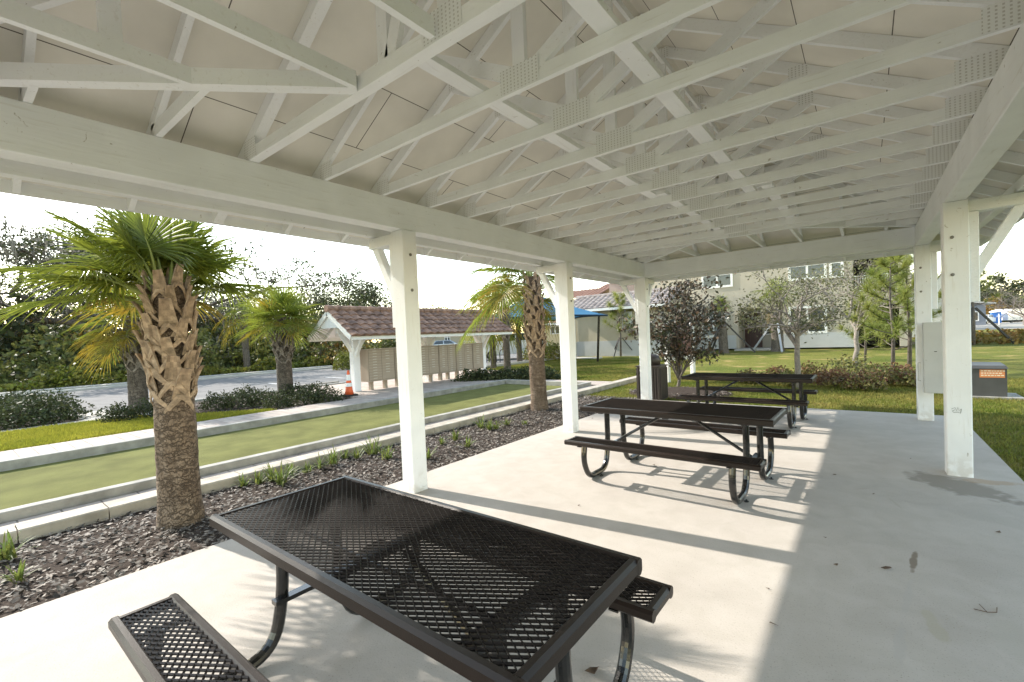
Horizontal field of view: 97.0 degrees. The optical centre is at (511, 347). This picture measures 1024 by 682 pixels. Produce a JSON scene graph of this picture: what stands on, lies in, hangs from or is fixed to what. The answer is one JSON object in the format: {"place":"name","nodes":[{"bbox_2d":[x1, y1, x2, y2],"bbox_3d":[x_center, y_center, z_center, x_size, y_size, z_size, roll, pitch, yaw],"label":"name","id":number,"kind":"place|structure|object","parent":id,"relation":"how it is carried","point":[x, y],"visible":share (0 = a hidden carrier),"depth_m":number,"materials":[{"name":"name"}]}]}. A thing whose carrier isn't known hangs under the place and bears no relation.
{"place":"outdoors","nodes":[
{"label":"outdoors","id":0,"kind":"place"},
{"bbox_2d":[2,410,150,431],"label":"walkway","id":1,"kind":"structure","parent":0,"point":[89,416],"depth_m":10.72,"materials":[{"name":"concrete"}]},
{"bbox_2d":[0,378,508,460],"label":"paver path","id":2,"kind":"structure","parent":0,"point":[31,451],"depth_m":8.93,"materials":[{"name":"grey concrete"}]},
{"bbox_2d":[2,353,577,411],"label":"road","id":3,"kind":"structure","parent":0,"point":[99,399],"depth_m":19.91,"materials":[{"name":"grey asphalt"}]},
{"bbox_2d":[486,333,547,359],"bbox_3d":[0.038,-0.114,32.675,5.224,1.845,2.026,-3,1,-7],"label":"parked car","id":4,"kind":"object","parent":3,"relation":"on","point":[513,350],"visible":0.12,"depth_m":31.70,"materials":[{"name":"white paint"}]},
{"bbox_2d":[0,357,601,394],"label":"sidewalk","id":5,"kind":"structure","parent":0,"point":[85,386],"depth_m":26.20,"materials":[{"name":"concrete"}]},
{"bbox_2d":[0,394,637,617],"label":"mulch bed ground","id":6,"kind":"structure","parent":0,"point":[61,566],"depth_m":4.07,"materials":[{"name":"soil"}]},
{"bbox_2d":[0,530,37,559],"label":"strap plant","id":7,"kind":"object","parent":6,"relation":"on","point":[8,552],"visible":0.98,"depth_m":3.64,"materials":[{"name":"green plant"}]},
{"bbox_2d":[0,558,40,583],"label":"strap plant","id":8,"kind":"object","parent":6,"relation":"on","point":[19,574],"visible":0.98,"depth_m":3.25,"materials":[{"name":"green plant"}]},
{"bbox_2d":[0,200,281,529],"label":"palm tree","id":9,"kind":"object","parent":6,"relation":"on","point":[173,259],"visible":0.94,"depth_m":4.14,"materials":[{"name":"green plant"}]},
{"bbox_2d":[259,460,310,484],"bbox_3d":[-2.693,1.460,5.392,0.536,0.281,0.543,-2,2,24],"label":"strap plant","id":10,"kind":"object","parent":6,"relation":"on","point":[280,480],"visible":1,"depth_m":5.31,"materials":[{"name":"green plant"}]},
{"bbox_2d":[358,433,389,455],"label":"strap plant","id":11,"kind":"object","parent":6,"relation":"on","point":[369,451],"visible":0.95,"depth_m":6.53,"materials":[{"name":"green plant"}]},
{"bbox_2d":[455,263,559,410],"bbox_3d":[0.020,-0.766,10.232,2.511,4.436,3.630,-1,2,38],"label":"palm tree","id":12,"kind":"object","parent":6,"relation":"on","point":[536,315],"visible":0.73,"depth_m":9.76,"materials":[{"name":"green plant"}]},
{"bbox_2d":[295,370,516,398],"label":"concrete walkway","id":13,"kind":"structure","parent":0,"point":[377,390],"depth_m":15.00,"materials":[{"name":"concrete"}]},
{"bbox_2d":[360,348,394,389],"bbox_3d":[-4.222,0.669,14.239,0.450,1.270,0.980,-1,2,38],"label":"mailbox unit","id":14,"kind":"object","parent":13,"relation":"on","point":[377,364],"visible":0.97,"depth_m":13.99,"materials":[{"name":"beige metal"}]},
{"bbox_2d":[306,305,513,391],"bbox_3d":[-3.069,-0.082,15.939,2.498,2.628,7.304,-1,2,38],"label":"mailbox shelter","id":15,"kind":"object","parent":13,"relation":"on","point":[353,328],"visible":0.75,"depth_m":13.99,"materials":[{"name":"brown ceramic"}]},
{"bbox_2d":[421,345,438,381],"bbox_3d":[-3.039,0.581,15.755,0.450,1.270,0.930,-1,2,38],"label":"mailbox unit","id":16,"kind":"object","parent":13,"relation":"on","point":[430,362],"visible":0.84,"depth_m":15.67,"materials":[{"name":"beige metal"}]},
{"bbox_2d":[438,344,455,379],"bbox_3d":[-2.486,0.540,16.464,0.450,1.270,0.830,-1,2,38],"label":"mailbox unit","id":17,"kind":"object","parent":13,"relation":"on","point":[447,359],"visible":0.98,"depth_m":16.31,"materials":[{"name":"beige metal"}]},
{"bbox_2d":[447,343,472,376],"bbox_3d":[-1.948,0.500,17.153,0.450,1.270,0.880,-1,2,38],"label":"mailbox unit","id":18,"kind":"object","parent":13,"relation":"on","point":[464,358],"visible":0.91,"depth_m":16.98,"materials":[{"name":"beige metal"}]},
{"bbox_2d":[466,343,483,372],"bbox_3d":[-1.481,0.465,17.752,0.450,1.270,0.600,-1,2,38],"label":"mailbox unit","id":19,"kind":"object","parent":13,"relation":"on","point":[477,353],"visible":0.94,"depth_m":17.59,"materials":[{"name":"beige metal"}]},
{"bbox_2d":[0,192,1023,342],"label":"sky","id":20,"kind":"structure","parent":0,"point":[438,278],"materials":[{"name":"white"}]},
{"bbox_2d":[17,321,1023,541],"bbox_3d":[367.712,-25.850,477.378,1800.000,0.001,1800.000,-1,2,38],"label":"ground","id":21,"kind":"structure","parent":0,"point":[1010,356],"depth_m":19.34,"materials":[{"name":"green plant"}]},
{"bbox_2d":[0,294,69,373],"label":"tree","id":22,"kind":"object","parent":21,"relation":"on","point":[18,333],"visible":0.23,"depth_m":30.13,"materials":[{"name":"green plant"}]},
{"bbox_2d":[0,336,120,380],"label":"tree","id":23,"kind":"object","parent":21,"relation":"on","point":[72,340],"visible":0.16,"depth_m":28.20,"materials":[{"name":"green plant"}]},
{"bbox_2d":[7,284,120,335],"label":"tree","id":24,"kind":"object","parent":21,"relation":"on","point":[62,316],"visible":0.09,"depth_m":43.90,"materials":[{"name":"green plant"}]},
{"bbox_2d":[56,327,120,365],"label":"tree","id":25,"kind":"object","parent":21,"relation":"on","point":[79,334],"visible":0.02,"depth_m":29.46,"materials":[{"name":"green plant"}]},
{"bbox_2d":[0,285,324,377],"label":"trees","id":26,"kind":"object","parent":21,"relation":"on","point":[8,334],"visible":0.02,"depth_m":29.02,"materials":[{"name":"green plant"}]},
{"bbox_2d":[0,355,334,391],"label":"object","id":27,"kind":"object","parent":21,"relation":"on","point":[62,374],"visible":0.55,"depth_m":23.85,"materials":[{"name":"green plant"}]},
{"bbox_2d":[0,319,341,389],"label":"undergrowth","id":28,"kind":"object","parent":21,"relation":"on","point":[27,375],"visible":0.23,"depth_m":25.81,"materials":[{"name":"green plant"}]},
{"bbox_2d":[0,392,347,430],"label":"planting bed soil","id":29,"kind":"structure","parent":21,"relation":"on","point":[232,409],"depth_m":11.36,"materials":[{"name":"brown soil"}]},
{"bbox_2d":[0,393,79,430],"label":"shrub","id":30,"kind":"object","parent":29,"relation":"on","point":[12,406],"visible":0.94,"depth_m":9.84,"materials":[{"name":"green plant"}]},
{"bbox_2d":[1,386,82,415],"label":"shrub","id":31,"kind":"object","parent":29,"relation":"on","point":[36,391],"visible":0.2,"depth_m":11.96,"materials":[{"name":"green plant"}]},
{"bbox_2d":[0,390,99,428],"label":"shrub","id":32,"kind":"object","parent":29,"relation":"on","point":[77,409],"visible":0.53,"depth_m":10.48,"materials":[{"name":"green plant"}]},
{"bbox_2d":[62,282,149,412],"bbox_3d":[-9.577,-0.001,11.454,2.524,3.481,2.654,-1,2,38],"label":"palm tree","id":33,"kind":"object","parent":29,"relation":"on","point":[127,346],"visible":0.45,"depth_m":11.18,"materials":[{"name":"green plant"}]},
{"bbox_2d":[95,401,139,422],"bbox_3d":[-8.525,1.415,9.778,0.762,0.537,0.723,-2,1,-2],"label":"shrub","id":34,"kind":"object","parent":29,"relation":"on","point":[113,412],"visible":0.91,"depth_m":9.71,"materials":[{"name":"green plant"}]},
{"bbox_2d":[124,397,152,418],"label":"shrub","id":35,"kind":"object","parent":29,"relation":"on","point":[145,413],"visible":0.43,"depth_m":10.11,"materials":[{"name":"green plant"}]},
{"bbox_2d":[198,389,234,410],"bbox_3d":[-7.410,1.325,11.397,0.928,0.544,0.863,-1,2,38],"label":"shrub","id":36,"kind":"object","parent":29,"relation":"on","point":[215,398],"visible":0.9,"depth_m":11.30,"materials":[{"name":"green plant"}]},
{"bbox_2d":[219,387,260,409],"bbox_3d":[-6.984,1.293,11.593,0.871,0.562,0.983,-1,2,38],"label":"shrub","id":37,"kind":"object","parent":29,"relation":"on","point":[239,395],"visible":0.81,"depth_m":11.46,"materials":[{"name":"green plant"}]},
{"bbox_2d":[244,386,280,406],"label":"shrub","id":38,"kind":"object","parent":29,"relation":"on","point":[258,393],"visible":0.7,"depth_m":11.65,"materials":[{"name":"green plant"}]},
{"bbox_2d":[259,389,295,409],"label":"shrub","id":39,"kind":"object","parent":29,"relation":"on","point":[282,401],"visible":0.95,"depth_m":10.85,"materials":[{"name":"green plant"}]},
{"bbox_2d":[232,281,328,396],"bbox_3d":[-6.682,-0.205,13.301,2.609,3.551,2.697,-1,2,38],"label":"palm tree","id":40,"kind":"object","parent":29,"relation":"on","point":[282,324],"visible":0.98,"depth_m":13.11,"materials":[{"name":"green plant"}]},
{"bbox_2d":[287,386,320,405],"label":"shrub","id":41,"kind":"object","parent":29,"relation":"on","point":[306,396],"visible":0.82,"depth_m":11.48,"materials":[{"name":"green plant"}]},
{"bbox_2d":[308,384,345,403],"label":"shrub","id":42,"kind":"object","parent":29,"relation":"on","point":[329,397],"visible":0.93,"depth_m":11.61,"materials":[{"name":"green plant"}]},
{"bbox_2d":[0,209,368,363],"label":"live oak","id":43,"kind":"object","parent":21,"relation":"on","point":[30,254],"visible":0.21,"depth_m":29.38,"materials":[{"name":"green plant"}]},
{"bbox_2d":[199,316,273,353],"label":"tree","id":44,"kind":"object","parent":21,"relation":"on","point":[216,328],"visible":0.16,"depth_m":34.87,"materials":[{"name":"green plant"}]},
{"bbox_2d":[210,297,270,371],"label":"palm tree","id":45,"kind":"object","parent":21,"relation":"on","point":[246,353],"visible":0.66,"depth_m":29.86,"materials":[{"name":"green plant"}]},
{"bbox_2d":[218,335,275,366],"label":"tree","id":46,"kind":"object","parent":21,"relation":"on","point":[238,354],"visible":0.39,"depth_m":31.83,"materials":[{"name":"green plant"}]},
{"bbox_2d":[0,357,557,422],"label":"road kerb","id":47,"kind":"structure","parent":21,"relation":"on","point":[196,400],"depth_m":23.98,"materials":[{"name":"concrete"}]},
{"bbox_2d":[0,384,561,509],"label":"putting green","id":48,"kind":"object","parent":21,"relation":"on","point":[26,485],"visible":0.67,"depth_m":7.21,"materials":[{"name":"green plant"}]},
{"bbox_2d":[0,379,590,523],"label":"court kerb","id":49,"kind":"structure","parent":21,"relation":"on","point":[39,507],"depth_m":6.96,"materials":[{"name":"grey concrete"}]},
{"bbox_2d":[0,386,590,526],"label":"paver strip","id":50,"kind":"object","parent":21,"relation":"on","point":[113,498],"visible":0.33,"depth_m":5.67,"materials":[{"name":"concrete"}]},
{"bbox_2d":[0,376,636,547],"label":"bed kerb","id":51,"kind":"structure","parent":21,"relation":"on","point":[56,523],"depth_m":5.26,"materials":[{"name":"concrete"}]},
{"bbox_2d":[248,246,390,318],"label":"tree","id":52,"kind":"object","parent":21,"relation":"on","point":[324,302],"visible":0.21,"depth_m":56.78,"materials":[{"name":"green plant"}]},
{"bbox_2d":[303,340,372,363],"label":"tree","id":53,"kind":"object","parent":21,"relation":"on","point":[338,346],"visible":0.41,"depth_m":34.60,"materials":[{"name":"green plant"}]},
{"bbox_2d":[332,350,349,369],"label":"round shrub","id":54,"kind":"object","parent":21,"relation":"on","point":[341,358],"visible":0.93,"depth_m":27.77,"materials":[{"name":"green plant"}]},
{"bbox_2d":[313,267,391,346],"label":"tree","id":55,"kind":"object","parent":21,"relation":"on","point":[368,286],"visible":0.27,"depth_m":65.86,"materials":[{"name":"green plant"}]},
{"bbox_2d":[364,339,395,348],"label":"tree","id":56,"kind":"object","parent":21,"relation":"on","point":[386,343],"visible":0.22,"depth_m":40.55,"materials":[{"name":"green plant"}]},
{"bbox_2d":[450,368,483,381],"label":"shrub","id":57,"kind":"object","parent":21,"relation":"on","point":[463,378],"visible":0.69,"depth_m":15.55,"materials":[{"name":"green plant"}]},
{"bbox_2d":[464,295,524,368],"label":"palm tree","id":58,"kind":"object","parent":21,"relation":"on","point":[493,364],"visible":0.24,"depth_m":23.32,"materials":[{"name":"green plant"}]},
{"bbox_2d":[459,274,551,368],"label":"palm tree","id":59,"kind":"object","parent":21,"relation":"on","point":[506,347],"visible":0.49,"depth_m":21.11,"materials":[{"name":"green plant"}]},
{"bbox_2d":[0,400,1023,681],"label":"concrete slab","id":60,"kind":"structure","parent":21,"relation":"on","point":[924,526],"depth_m":2.98,"materials":[{"name":"grey concrete"}]},
{"bbox_2d":[108,476,672,681],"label":"picnic table","id":61,"kind":"object","parent":60,"relation":"on","point":[346,513],"visible":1,"depth_m":1.74,"materials":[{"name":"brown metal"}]},
{"bbox_2d":[0,0,1023,493],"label":"pavilion","id":62,"kind":"structure","parent":60,"relation":"on","point":[640,146],"depth_m":3.68,"materials":[{"name":"wood"}]},
{"bbox_2d":[917,322,942,392],"bbox_3d":[6.469,0.153,6.906,0.427,1.080,0.182,-1,2,38],"label":"electric enclosure","id":63,"kind":"object","parent":62,"relation":"attached to","point":[932,349],"visible":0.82,"depth_m":6.87,"materials":[{"name":"grey metal"}]},
{"bbox_2d":[923,323,942,392],"bbox_3d":[6.449,0.156,6.826,0.350,1.060,0.011,-1,2,38],"label":"door","id":64,"kind":"structure","parent":63,"relation":"in","point":[933,361],"depth_m":6.87,"materials":[{"name":"grey metal"}]},
{"bbox_2d":[564,398,790,504],"bbox_3d":[1.798,1.022,4.902,1.950,0.760,1.584,-1,2,39],"label":"picnic table","id":65,"kind":"object","parent":60,"relation":"on","point":[758,417],"visible":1,"depth_m":4.64,"materials":[{"name":"black metal"}]},
{"bbox_2d":[676,372,817,428],"bbox_3d":[4.026,0.856,7.750,1.950,0.760,1.584,-1,2,39],"label":"picnic table","id":66,"kind":"object","parent":60,"relation":"on","point":[802,403],"visible":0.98,"depth_m":7.48,"materials":[{"name":"black metal"}]},
{"bbox_2d":[496,291,555,361],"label":"palm tree","id":67,"kind":"object","parent":21,"relation":"on","point":[519,355],"visible":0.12,"depth_m":27.43,"materials":[{"name":"green plant"}]},
{"bbox_2d":[495,297,607,366],"bbox_3d":[1.342,-1.192,27.504,6.799,4.205,6.799,-3,1,-10],"label":"shade canopy","id":68,"kind":"object","parent":21,"relation":"on","point":[579,313],"visible":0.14,"depth_m":25.11,"materials":[{"name":"blue fabric"}]},
{"bbox_2d":[545,321,559,346],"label":"house","id":69,"kind":"structure","parent":21,"relation":"on","point":[557,337],"depth_m":45.96,"materials":[{"name":"beige paint"}]},
{"bbox_2d":[545,341,559,359],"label":"hedge bush","id":70,"kind":"object","parent":21,"relation":"on","point":[550,352],"visible":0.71,"depth_m":28.41,"materials":[{"name":"green plant"}]},
{"bbox_2d":[573,284,608,299],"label":"terracotta house","id":71,"kind":"structure","parent":21,"relation":"on","point":[603,289],"depth_m":50.27,"materials":[{"name":"red tile"}]},
{"bbox_2d":[601,291,636,356],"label":"pine tree","id":72,"kind":"object","parent":21,"relation":"on","point":[616,300],"visible":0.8,"depth_m":29.80,"materials":[{"name":"green plant"}]},
{"bbox_2d":[574,287,696,355],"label":"tan wing","id":73,"kind":"structure","parent":21,"relation":"on","point":[586,335],"depth_m":31.01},
{"bbox_2d":[635,354,667,399],"bbox_3d":[3.305,0.683,10.690,0.588,1.060,0.548,-1,2,38],"label":"litter bin","id":74,"kind":"object","parent":21,"relation":"on","point":[659,374],"visible":0.65,"depth_m":10.45,"materials":[{"name":"grey metal"}]},
{"bbox_2d":[614,273,740,386],"bbox_3d":[4.668,-0.750,12.655,3.317,3.866,3.231,-3,1,-4],"label":"magnolia","id":75,"kind":"object","parent":21,"relation":"on","point":[671,329],"visible":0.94,"depth_m":12.59,"materials":[{"name":"green plant"}]},
{"bbox_2d":[665,322,695,381],"bbox_3d":[5.337,0.120,14.377,1.471,1.889,0.120,-3,2,-36],"label":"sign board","id":76,"kind":"object","parent":21,"relation":"on","point":[692,370],"visible":0.01,"depth_m":14.49,"materials":[{"name":"white"}]},
{"bbox_2d":[711,294,732,353],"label":"palm tree","id":77,"kind":"object","parent":21,"relation":"on","point":[723,342],"visible":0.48,"depth_m":28.39,"materials":[{"name":"green plant"}]},
{"bbox_2d":[629,376,905,398],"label":"planting mulch","id":78,"kind":"object","parent":21,"relation":"on","point":[681,390],"visible":0.2,"depth_m":11.19,"materials":[{"name":"soil"}]},
{"bbox_2d":[794,360,826,374],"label":"croton bush","id":79,"kind":"object","parent":78,"relation":"on","point":[807,369],"visible":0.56,"depth_m":13.16,"materials":[{"name":"green plant"}]},
{"bbox_2d":[822,352,877,373],"bbox_3d":[9.735,0.519,13.014,1.404,0.762,1.342,-1,2,38],"label":"croton bush","id":80,"kind":"object","parent":78,"relation":"on","point":[851,365],"visible":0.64,"depth_m":12.92,"materials":[{"name":"green plant"}]},
{"bbox_2d":[857,361,907,383],"bbox_3d":[9.422,0.640,11.574,1.052,0.618,1.037,-3,1,-7],"label":"croton bush","id":81,"kind":"object","parent":78,"relation":"on","point":[884,369],"visible":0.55,"depth_m":11.37,"materials":[{"name":"green plant"}]},
{"bbox_2d":[750,275,800,351],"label":"palm tree","id":82,"kind":"object","parent":21,"relation":"on","point":[775,345],"visible":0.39,"depth_m":27.97,"materials":[{"name":"green plant"}]},
{"bbox_2d":[727,267,863,388],"bbox_3d":[7.316,-0.679,11.765,2.964,3.545,2.840,-1,2,38],"label":"young oak","id":83,"kind":"object","parent":21,"relation":"on","point":[798,324],"visible":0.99,"depth_m":11.52,"materials":[{"name":"green plant"}]},
{"bbox_2d":[805,366,854,386],"bbox_3d":[8.292,0.738,11.505,1.107,0.522,1.121,-3,1,-11],"label":"croton bush","id":84,"kind":"object","parent":21,"relation":"on","point":[833,376],"visible":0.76,"depth_m":11.46,"materials":[{"name":"green plant"}]},
{"bbox_2d":[781,258,940,365],"bbox_3d":[12.558,-1.603,16.583,4.778,4.721,5.820,-1,2,38],"label":"young oak","id":85,"kind":"object","parent":21,"relation":"on","point":[856,337],"visible":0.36,"depth_m":16.72,"materials":[{"name":"green plant"}]},
{"bbox_2d":[839,370,888,389],"bbox_3d":[8.392,0.768,10.822,0.959,0.488,1.040,-1,2,38],"label":"croton bush","id":86,"kind":"object","parent":21,"relation":"on","point":[859,381],"visible":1,"depth_m":10.67,"materials":[{"name":"green plant"}]},
{"bbox_2d":[833,288,903,360],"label":"pine tree","id":87,"kind":"object","parent":21,"relation":"on","point":[864,337],"visible":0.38,"depth_m":18.85,"materials":[{"name":"green plant"}]},
{"bbox_2d":[847,254,941,366],"bbox_3d":[11.286,-1.073,13.260,2.621,3.827,2.310,-1,2,38],"label":"pine tree","id":88,"kind":"object","parent":21,"relation":"on","point":[885,266],"visible":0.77,"depth_m":13.29,"materials":[{"name":"green plant"}]},
{"bbox_2d":[861,254,941,369],"bbox_3d":[11.802,-1.253,13.424,2.383,4.135,2.487,-1,2,38],"label":"pine tree","id":89,"kind":"object","parent":21,"relation":"on","point":[909,335],"visible":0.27,"depth_m":13.45,"materials":[{"name":"green plant"}]},
{"bbox_2d":[892,366,915,385],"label":"croton bush","id":90,"kind":"object","parent":21,"relation":"on","point":[910,379],"visible":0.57,"depth_m":10.97,"materials":[{"name":"green plant"}]},
{"bbox_2d":[913,328,1023,343],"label":"rough growth","id":91,"kind":"object","parent":21,"relation":"on","point":[992,336],"visible":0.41,"depth_m":27.21,"materials":[{"name":"green plant"}]},
{"bbox_2d":[971,266,1004,344],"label":"pine tree","id":92,"kind":"object","parent":21,"relation":"on","point":[984,272],"visible":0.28,"depth_m":25.78,"materials":[{"name":"green plant"}]},
{"bbox_2d":[972,362,1023,399],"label":"utility cabinet","id":93,"kind":"object","parent":21,"relation":"on","point":[989,379],"visible":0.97,"depth_m":9.03,"materials":[{"name":"grey metal"}]},
{"bbox_2d":[980,271,1023,300],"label":"tree","id":94,"kind":"object","parent":21,"relation":"on","point":[1012,287],"visible":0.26,"depth_m":117.33,"materials":[{"name":"green plant"}]},
{"bbox_2d":[487,358,712,380],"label":"lawn","id":95,"kind":"structure","parent":0,"point":[611,369],"depth_m":21.10,"materials":[{"name":"green plant"}]},
{"bbox_2d":[652,254,910,350],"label":"town house","id":96,"kind":"structure","parent":0,"point":[733,284],"depth_m":29.84,"materials":[{"name":"beige paint"}]},
{"bbox_2d":[701,274,732,288],"bbox_3d":[14.576,-5.153,32.246,2.080,1.830,0.060,-1,2,38],"label":"window","id":97,"kind":"structure","parent":96,"relation":"in","point":[728,282],"depth_m":32.12,"materials":[{"name":"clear glass"}]},
{"bbox_2d":[744,313,762,347],"bbox_3d":[17.309,-1.249,32.461,1.100,2.490,0.100,-1,2,38],"label":"door","id":98,"kind":"structure","parent":96,"relation":"in","point":[751,338],"depth_m":32.43,"materials":[{"name":"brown wood"}]},
{"bbox_2d":[788,263,826,280],"bbox_3d":[18.830,-5.251,28.921,2.080,1.830,0.060,-1,2,38],"label":"window","id":99,"kind":"structure","parent":96,"relation":"in","point":[815,266],"depth_m":28.90,"materials":[{"name":"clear glass"}]},
{"bbox_2d":[788,305,826,333],"bbox_3d":[18.938,-1.779,29.038,2.080,1.780,0.060,-1,2,38],"label":"window","id":100,"kind":"structure","parent":96,"relation":"in","point":[805,307],"depth_m":28.94,"materials":[{"name":"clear glass"}]},
{"bbox_2d":[585,372,1023,480],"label":"lawn","id":101,"kind":"structure","parent":0,"point":[985,405],"depth_m":9.07,"materials":[{"name":"green plant"}]},
{"bbox_2d":[974,301,995,324],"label":"slate house","id":102,"kind":"structure","parent":0,"point":[980,319],"depth_m":82.81,"materials":[{"name":"blue"}]},
{"bbox_2d":[976,322,1023,329],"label":"bare building land","id":103,"kind":"structure","parent":0,"point":[1013,325],"depth_m":69.02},
{"bbox_2d":[974,280,1023,324],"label":"bare tree","id":104,"kind":"object","parent":103,"relation":"on","point":[1012,308],"visible":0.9,"depth_m":70.15,"materials":[{"name":"green plant"}]},
{"bbox_2d":[996,308,1023,322],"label":"box truck","id":105,"kind":"object","parent":103,"relation":"on","point":[1005,316],"visible":0.46,"depth_m":94.64,"materials":[{"name":"white paint"}]},
{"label":"lawn strip","id":106,"kind":"structure","parent":0,"visible":0},
{"bbox_2d":[0,408,276,451],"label":"strip blades","id":107,"kind":"object","parent":106,"relation":"on","point":[36,436],"visible":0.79,"depth_m":8.69,"materials":[{"name":"green plant"}]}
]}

